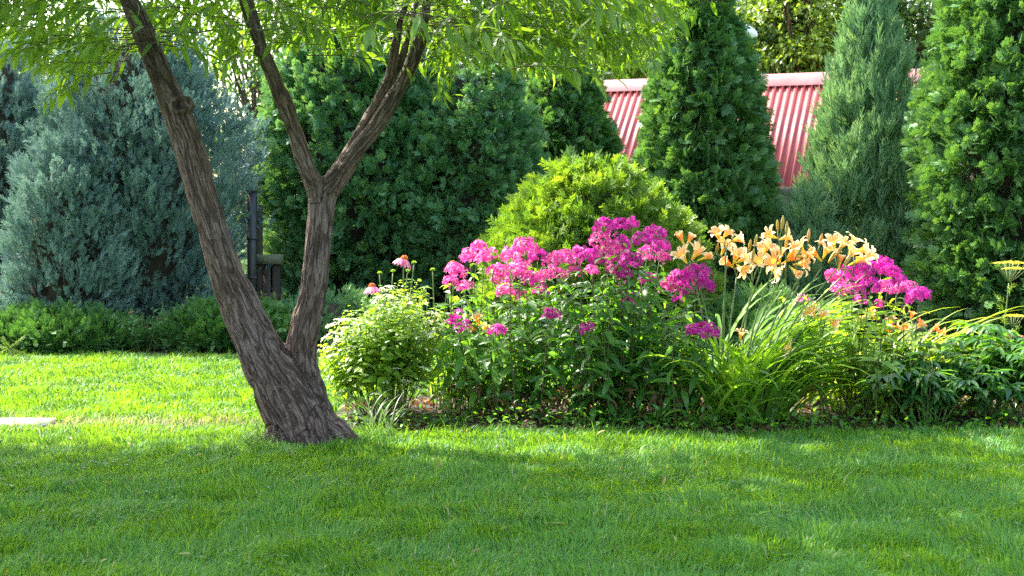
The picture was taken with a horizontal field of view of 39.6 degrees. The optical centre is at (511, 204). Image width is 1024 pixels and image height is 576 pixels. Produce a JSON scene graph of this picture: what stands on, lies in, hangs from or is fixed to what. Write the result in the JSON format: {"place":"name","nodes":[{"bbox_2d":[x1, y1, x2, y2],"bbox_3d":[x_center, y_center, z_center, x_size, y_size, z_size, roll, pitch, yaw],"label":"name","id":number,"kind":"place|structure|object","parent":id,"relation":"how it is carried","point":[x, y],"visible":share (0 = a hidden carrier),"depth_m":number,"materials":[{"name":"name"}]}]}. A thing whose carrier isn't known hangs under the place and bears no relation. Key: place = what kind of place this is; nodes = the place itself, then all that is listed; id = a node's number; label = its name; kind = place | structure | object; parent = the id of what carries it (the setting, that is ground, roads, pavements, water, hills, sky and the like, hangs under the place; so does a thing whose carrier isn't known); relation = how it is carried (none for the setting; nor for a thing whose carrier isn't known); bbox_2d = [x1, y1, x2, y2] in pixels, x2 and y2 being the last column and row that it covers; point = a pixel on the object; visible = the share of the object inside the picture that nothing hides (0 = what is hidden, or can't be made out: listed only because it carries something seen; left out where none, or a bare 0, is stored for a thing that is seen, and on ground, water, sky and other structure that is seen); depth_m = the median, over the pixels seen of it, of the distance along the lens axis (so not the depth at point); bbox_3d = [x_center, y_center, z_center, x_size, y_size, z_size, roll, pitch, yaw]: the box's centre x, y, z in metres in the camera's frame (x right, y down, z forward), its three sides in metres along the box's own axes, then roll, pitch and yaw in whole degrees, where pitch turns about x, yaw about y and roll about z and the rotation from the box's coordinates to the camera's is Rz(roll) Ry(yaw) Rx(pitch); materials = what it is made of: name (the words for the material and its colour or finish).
{"place":"outdoors","nodes":[
{"label":"outdoors","id":0,"kind":"place"},
{"bbox_2d":[7,0,928,193],"label":"sky","id":1,"kind":"structure","parent":0,"point":[97,5],"materials":[{"name":"white"}]},
{"bbox_2d":[34,319,960,358],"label":"conifer border soil","id":2,"kind":"structure","parent":0,"point":[151,351],"depth_m":11.75,"materials":[{"name":"brown soil"}]},
{"bbox_2d":[0,337,26,357],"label":"plant","id":3,"kind":"object","parent":2,"relation":"on","point":[9,349],"visible":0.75,"depth_m":11.08,"materials":[{"name":"green plant"}]},
{"bbox_2d":[0,36,72,305],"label":"blue juniper","id":4,"kind":"object","parent":2,"relation":"on","point":[18,94],"visible":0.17,"depth_m":13.77,"materials":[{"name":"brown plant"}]},
{"bbox_2d":[0,119,154,318],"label":"blue juniper","id":5,"kind":"object","parent":2,"relation":"on","point":[61,242],"visible":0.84,"depth_m":12.00,"materials":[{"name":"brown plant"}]},
{"bbox_2d":[0,295,157,354],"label":"bush","id":6,"kind":"object","parent":2,"relation":"on","point":[35,324],"visible":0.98,"depth_m":11.46,"materials":[{"name":"green plant"}]},
{"bbox_2d":[5,0,276,335],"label":"blue juniper","id":7,"kind":"object","parent":2,"relation":"on","point":[123,110],"visible":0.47,"depth_m":12.56,"materials":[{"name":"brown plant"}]},
{"bbox_2d":[117,302,173,350],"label":"spotted shrub","id":8,"kind":"object","parent":2,"relation":"on","point":[136,341],"visible":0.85,"depth_m":11.61,"materials":[{"name":"green plant"}]},
{"bbox_2d":[146,294,291,353],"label":"bush","id":9,"kind":"object","parent":2,"relation":"on","point":[196,325],"visible":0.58,"depth_m":11.59,"materials":[{"name":"green plant"}]},
{"bbox_2d":[257,205,283,305],"bbox_3d":[-2.315,0.625,13.477,0.307,1.250,0.105,0,0,0],"label":"wooden fence","id":10,"kind":"object","parent":2,"relation":"on","point":[268,281],"visible":0.44,"depth_m":13.47,"materials":[{"name":"brown wood"}]},
{"bbox_2d":[257,291,292,306],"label":"leafy shrub","id":11,"kind":"object","parent":2,"relation":"on","point":[268,296],"visible":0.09,"depth_m":12.62,"materials":[{"name":"green plant"}]},
{"bbox_2d":[270,282,417,350],"bbox_3d":[-1.522,0.993,12.305,1.437,0.668,1.400,0,0,0],"label":"juniper","id":12,"kind":"object","parent":2,"relation":"on","point":[331,311],"visible":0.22,"depth_m":12.12,"materials":[{"name":"green plant"}]},
{"bbox_2d":[246,0,447,318],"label":"thuja","id":13,"kind":"object","parent":2,"relation":"on","point":[331,105],"visible":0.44,"depth_m":13.52,"materials":[{"name":"green plant"}]},
{"bbox_2d":[388,46,550,329],"bbox_3d":[-0.389,-0.171,13.903,1.644,2.977,1.643,0,0,0],"label":"thuja","id":14,"kind":"object","parent":2,"relation":"on","point":[487,132],"visible":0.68,"depth_m":13.43,"materials":[{"name":"green plant"}]},
{"bbox_2d":[521,48,626,176],"bbox_3d":[0.527,-0.239,15.207,1.545,3.061,1.604,0,0,0],"label":"thuja","id":15,"kind":"object","parent":2,"relation":"on","point":[571,116],"visible":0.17,"depth_m":14.85,"materials":[{"name":"green plant"}]},
{"bbox_2d":[469,144,728,357],"bbox_3d":[0.691,0.395,11.395,2.112,1.775,2.047,0,0,0],"label":"globe thuja","id":16,"kind":"object","parent":2,"relation":"on","point":[567,203],"visible":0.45,"depth_m":10.97,"materials":[{"name":"green plant"}]},
{"bbox_2d":[627,0,793,313],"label":"thuja","id":17,"kind":"object","parent":2,"relation":"on","point":[705,150],"visible":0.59,"depth_m":12.99,"materials":[{"name":"green plant"}]},
{"bbox_2d":[690,278,858,360],"bbox_3d":[1.984,0.939,11.045,1.368,0.782,1.356,0,0,0],"label":"juniper","id":18,"kind":"object","parent":2,"relation":"on","point":[742,299],"visible":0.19,"depth_m":10.85,"materials":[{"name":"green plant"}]},
{"bbox_2d":[761,177,868,330],"bbox_3d":[2.701,0.488,13.015,1.093,1.525,1.014,0,0,0],"label":"juniper","id":19,"kind":"object","parent":2,"relation":"on","point":[807,208],"visible":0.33,"depth_m":12.81,"materials":[{"name":"green plant"}]},
{"bbox_2d":[792,0,926,333],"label":"upright juniper","id":20,"kind":"object","parent":2,"relation":"on","point":[855,145],"visible":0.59,"depth_m":13.15,"materials":[{"name":"green plant"}]},
{"bbox_2d":[899,0,1023,349],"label":"thuja","id":21,"kind":"object","parent":2,"relation":"on","point":[967,231],"visible":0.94,"depth_m":11.57,"materials":[{"name":"green plant"}]},
{"bbox_2d":[0,243,1023,575],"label":"lawn","id":22,"kind":"structure","parent":0,"point":[244,267],"depth_m":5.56,"materials":[{"name":"green plant"}]},
{"bbox_2d":[0,418,55,430],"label":"stone slab","id":23,"kind":"structure","parent":22,"relation":"on","point":[26,420],"depth_m":7.74,"materials":[{"name":"stone"}]},
{"bbox_2d":[0,0,124,99],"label":"broadleaf tree","id":24,"kind":"object","parent":22,"relation":"on","point":[59,7],"visible":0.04,"depth_m":26.63,"materials":[{"name":"green plant"}]},
{"bbox_2d":[15,0,229,127],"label":"broadleaf tree","id":25,"kind":"object","parent":22,"relation":"on","point":[113,30],"visible":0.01,"depth_m":30.02,"materials":[{"name":"green plant"}]},
{"bbox_2d":[201,133,246,243],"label":"undergrowth","id":26,"kind":"object","parent":22,"relation":"on","point":[238,216],"depth_m":33.81,"materials":[{"name":"green plant"}]},
{"bbox_2d":[172,0,308,204],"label":"broadleaf tree","id":27,"kind":"object","parent":22,"relation":"on","point":[253,86],"visible":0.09,"depth_m":26.58,"materials":[{"name":"green plant"}]},
{"bbox_2d":[246,190,257,292],"bbox_3d":[-2.392,0.557,13.100,0.096,1.386,0.092,0,0,0],"label":"metal post","id":28,"kind":"object","parent":22,"relation":"on","point":[252,239],"visible":0.66,"depth_m":13.06,"materials":[{"name":"metal"}]},
{"bbox_2d":[232,416,292,443],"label":"grass tuft","id":29,"kind":"object","parent":22,"relation":"on","point":[262,434],"visible":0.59,"depth_m":7.05,"materials":[{"name":"green plant"}]},
{"bbox_2d":[225,0,463,87],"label":"broadleaf tree","id":30,"kind":"object","parent":22,"relation":"on","point":[293,26],"visible":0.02,"depth_m":28.09,"materials":[{"name":"green plant"}]},
{"bbox_2d":[0,0,719,449],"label":"willow tree","id":31,"kind":"object","parent":22,"relation":"on","point":[288,386],"visible":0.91,"depth_m":7.09,"materials":[{"name":"green plant"}]},
{"bbox_2d":[333,389,417,430],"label":"grass tuft","id":32,"kind":"object","parent":22,"relation":"on","point":[372,421],"visible":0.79,"depth_m":7.36,"materials":[{"name":"green plant"}]},
{"bbox_2d":[42,409,954,564],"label":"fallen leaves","id":33,"kind":"object","parent":22,"relation":"on","point":[664,480],"visible":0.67,"depth_m":5.93,"materials":[{"name":"green plant"}]},
{"bbox_2d":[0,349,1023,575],"bbox_3d":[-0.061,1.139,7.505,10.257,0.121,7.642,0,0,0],"label":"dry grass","id":34,"kind":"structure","parent":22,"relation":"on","point":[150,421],"depth_m":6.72,"materials":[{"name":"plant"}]},
{"bbox_2d":[398,0,639,83],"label":"broadleaf tree","id":35,"kind":"object","parent":22,"relation":"on","point":[601,56],"visible":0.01,"depth_m":27.59,"materials":[{"name":"green plant"}]},
{"bbox_2d":[525,0,665,79],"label":"broadleaf tree","id":36,"kind":"object","parent":22,"relation":"on","point":[639,74],"visible":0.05,"depth_m":29.76,"materials":[{"name":"green plant"}]},
{"bbox_2d":[524,9,743,74],"bbox_3d":[3.591,-1.985,38.000,6.600,6.570,4.800,0,0,0],"label":"broadleaf tree","id":37,"kind":"object","parent":22,"relation":"on","point":[636,23],"depth_m":37.48,"materials":[{"name":"green plant"}]},
{"bbox_2d":[645,0,840,73],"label":"broadleaf tree","id":38,"kind":"object","parent":22,"relation":"on","point":[767,39],"visible":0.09,"depth_m":27.25,"materials":[{"name":"green plant"}]},
{"bbox_2d":[603,68,967,233],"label":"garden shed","id":39,"kind":"structure","parent":22,"relation":"on","point":[791,95],"depth_m":22.88,"materials":[{"name":"red metal"}]},
{"bbox_2d":[734,0,929,73],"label":"broadleaf tree","id":40,"kind":"object","parent":22,"relation":"on","point":[815,45],"visible":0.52,"depth_m":26.59,"materials":[{"name":"green plant"}]},
{"bbox_2d":[824,0,936,68],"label":"broadleaf tree","id":41,"kind":"object","parent":22,"relation":"on","point":[921,16],"visible":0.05,"depth_m":26.56,"materials":[{"name":"green plant"}]},
{"bbox_2d":[899,0,937,65],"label":"broadleaf tree","id":42,"kind":"object","parent":22,"relation":"on","point":[925,21],"visible":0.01,"depth_m":26.51,"materials":[{"name":"green plant"}]},
{"bbox_2d":[337,395,1023,438],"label":"flower bed soil","id":43,"kind":"structure","parent":0,"point":[732,429],"depth_m":7.85,"materials":[{"name":"brown soil"}]},
{"bbox_2d":[317,279,450,420],"bbox_3d":[-0.740,0.807,7.943,0.806,0.790,0.776,0,0,0],"label":"spiraea bush","id":44,"kind":"object","parent":43,"relation":"on","point":[389,350],"visible":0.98,"depth_m":7.82,"materials":[{"name":"green plant"}]},
{"bbox_2d":[364,255,430,408],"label":"coneflower","id":45,"kind":"object","parent":43,"relation":"on","point":[403,260],"visible":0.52,"depth_m":8.35,"materials":[{"name":"green plant"}]},
{"bbox_2d":[414,261,474,413],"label":"coneflower","id":46,"kind":"object","parent":43,"relation":"on","point":[440,395],"visible":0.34,"depth_m":8.31,"materials":[{"name":"green plant"}]},
{"bbox_2d":[420,312,516,414],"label":"daylily plant","id":47,"kind":"object","parent":43,"relation":"on","point":[474,317],"visible":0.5,"depth_m":8.03,"materials":[{"name":"green plant"}]},
{"bbox_2d":[430,240,513,419],"bbox_3d":[-0.226,0.715,8.090,0.545,1.029,0.791,0,0,0],"label":"phlox plant","id":48,"kind":"object","parent":43,"relation":"on","point":[463,357],"visible":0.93,"depth_m":8.04,"materials":[{"name":"green plant"}]},
{"bbox_2d":[466,236,574,428],"bbox_3d":[0.054,0.712,7.969,0.625,1.086,0.844,0,0,0],"label":"phlox plant","id":49,"kind":"object","parent":43,"relation":"on","point":[520,374],"visible":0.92,"depth_m":7.86,"materials":[{"name":"green plant"}]},
{"bbox_2d":[535,215,689,426],"bbox_3d":[0.553,0.657,7.978,0.864,1.200,1.028,0,0,0],"label":"phlox plant","id":50,"kind":"object","parent":43,"relation":"on","point":[586,386],"visible":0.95,"depth_m":7.78,"materials":[{"name":"green plant"}]},
{"bbox_2d":[633,263,720,426],"bbox_3d":[0.904,0.783,7.867,0.526,0.939,0.914,0,0,0],"label":"phlox plant","id":51,"kind":"object","parent":43,"relation":"on","point":[684,275],"visible":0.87,"depth_m":7.70,"materials":[{"name":"green plant"}]},
{"bbox_2d":[333,381,1023,432],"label":"bed weeds","id":52,"kind":"object","parent":43,"relation":"on","point":[800,417],"visible":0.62,"depth_m":7.57,"materials":[{"name":"green plant"}]},
{"bbox_2d":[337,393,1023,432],"bbox_3d":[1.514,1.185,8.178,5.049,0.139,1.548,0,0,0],"label":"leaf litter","id":53,"kind":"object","parent":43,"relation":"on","point":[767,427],"visible":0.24,"depth_m":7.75,"materials":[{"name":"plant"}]},
{"bbox_2d":[625,215,905,427],"bbox_3d":[1.387,0.630,7.927,1.396,1.145,1.758,0,0,40],"label":"daylily plant","id":54,"kind":"object","parent":43,"relation":"on","point":[780,377],"visible":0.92,"depth_m":7.78,"materials":[{"name":"green plant"}]},
{"bbox_2d":[774,255,938,423],"bbox_3d":[1.968,0.768,8.044,0.827,0.966,1.304,0,0,0],"label":"phlox plant","id":55,"kind":"object","parent":43,"relation":"on","point":[888,268],"visible":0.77,"depth_m":7.94,"materials":[{"name":"green plant"}]},
{"bbox_2d":[754,306,1023,420],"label":"daylily plant","id":56,"kind":"object","parent":43,"relation":"on","point":[940,359],"visible":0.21,"depth_m":8.20,"materials":[{"name":"green plant"}]},
{"bbox_2d":[837,340,959,419],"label":"peony bush","id":57,"kind":"object","parent":43,"relation":"on","point":[882,356],"visible":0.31,"depth_m":7.83,"materials":[{"name":"green plant"}]},
{"bbox_2d":[853,341,1014,425],"bbox_3d":[2.271,0.976,7.727,0.871,0.454,0.605,0,0,0],"label":"peony bush","id":58,"kind":"object","parent":43,"relation":"on","point":[952,386],"visible":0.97,"depth_m":7.66,"materials":[{"name":"green plant"}]},
{"bbox_2d":[918,321,1023,418],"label":"peony bush","id":59,"kind":"object","parent":43,"relation":"on","point":[991,355],"visible":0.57,"depth_m":7.90,"materials":[{"name":"green plant"}]},
{"bbox_2d":[963,338,1023,422],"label":"peony bush","id":60,"kind":"object","parent":43,"relation":"on","point":[1017,396],"visible":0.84,"depth_m":7.71,"materials":[{"name":"green plant"}]},
{"bbox_2d":[991,260,1023,410],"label":"dill plant","id":61,"kind":"object","parent":43,"relation":"on","point":[1009,278],"visible":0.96,"depth_m":8.24,"materials":[{"name":"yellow plant"}]},
{"bbox_2d":[996,314,1023,346],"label":"dill plant","id":62,"kind":"object","parent":43,"relation":"on","point":[1015,316],"visible":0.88,"depth_m":8.24,"materials":[{"name":"yellow plant"}]},
{"bbox_2d":[745,24,757,37],"bbox_3d":[3.014,-0.606,19.000,0.536,3.711,0.126,0,0,0],"label":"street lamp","id":63,"kind":"object","parent":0,"point":[753,33],"visible":0.18,"depth_m":18.95,"materials":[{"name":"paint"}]}
]}

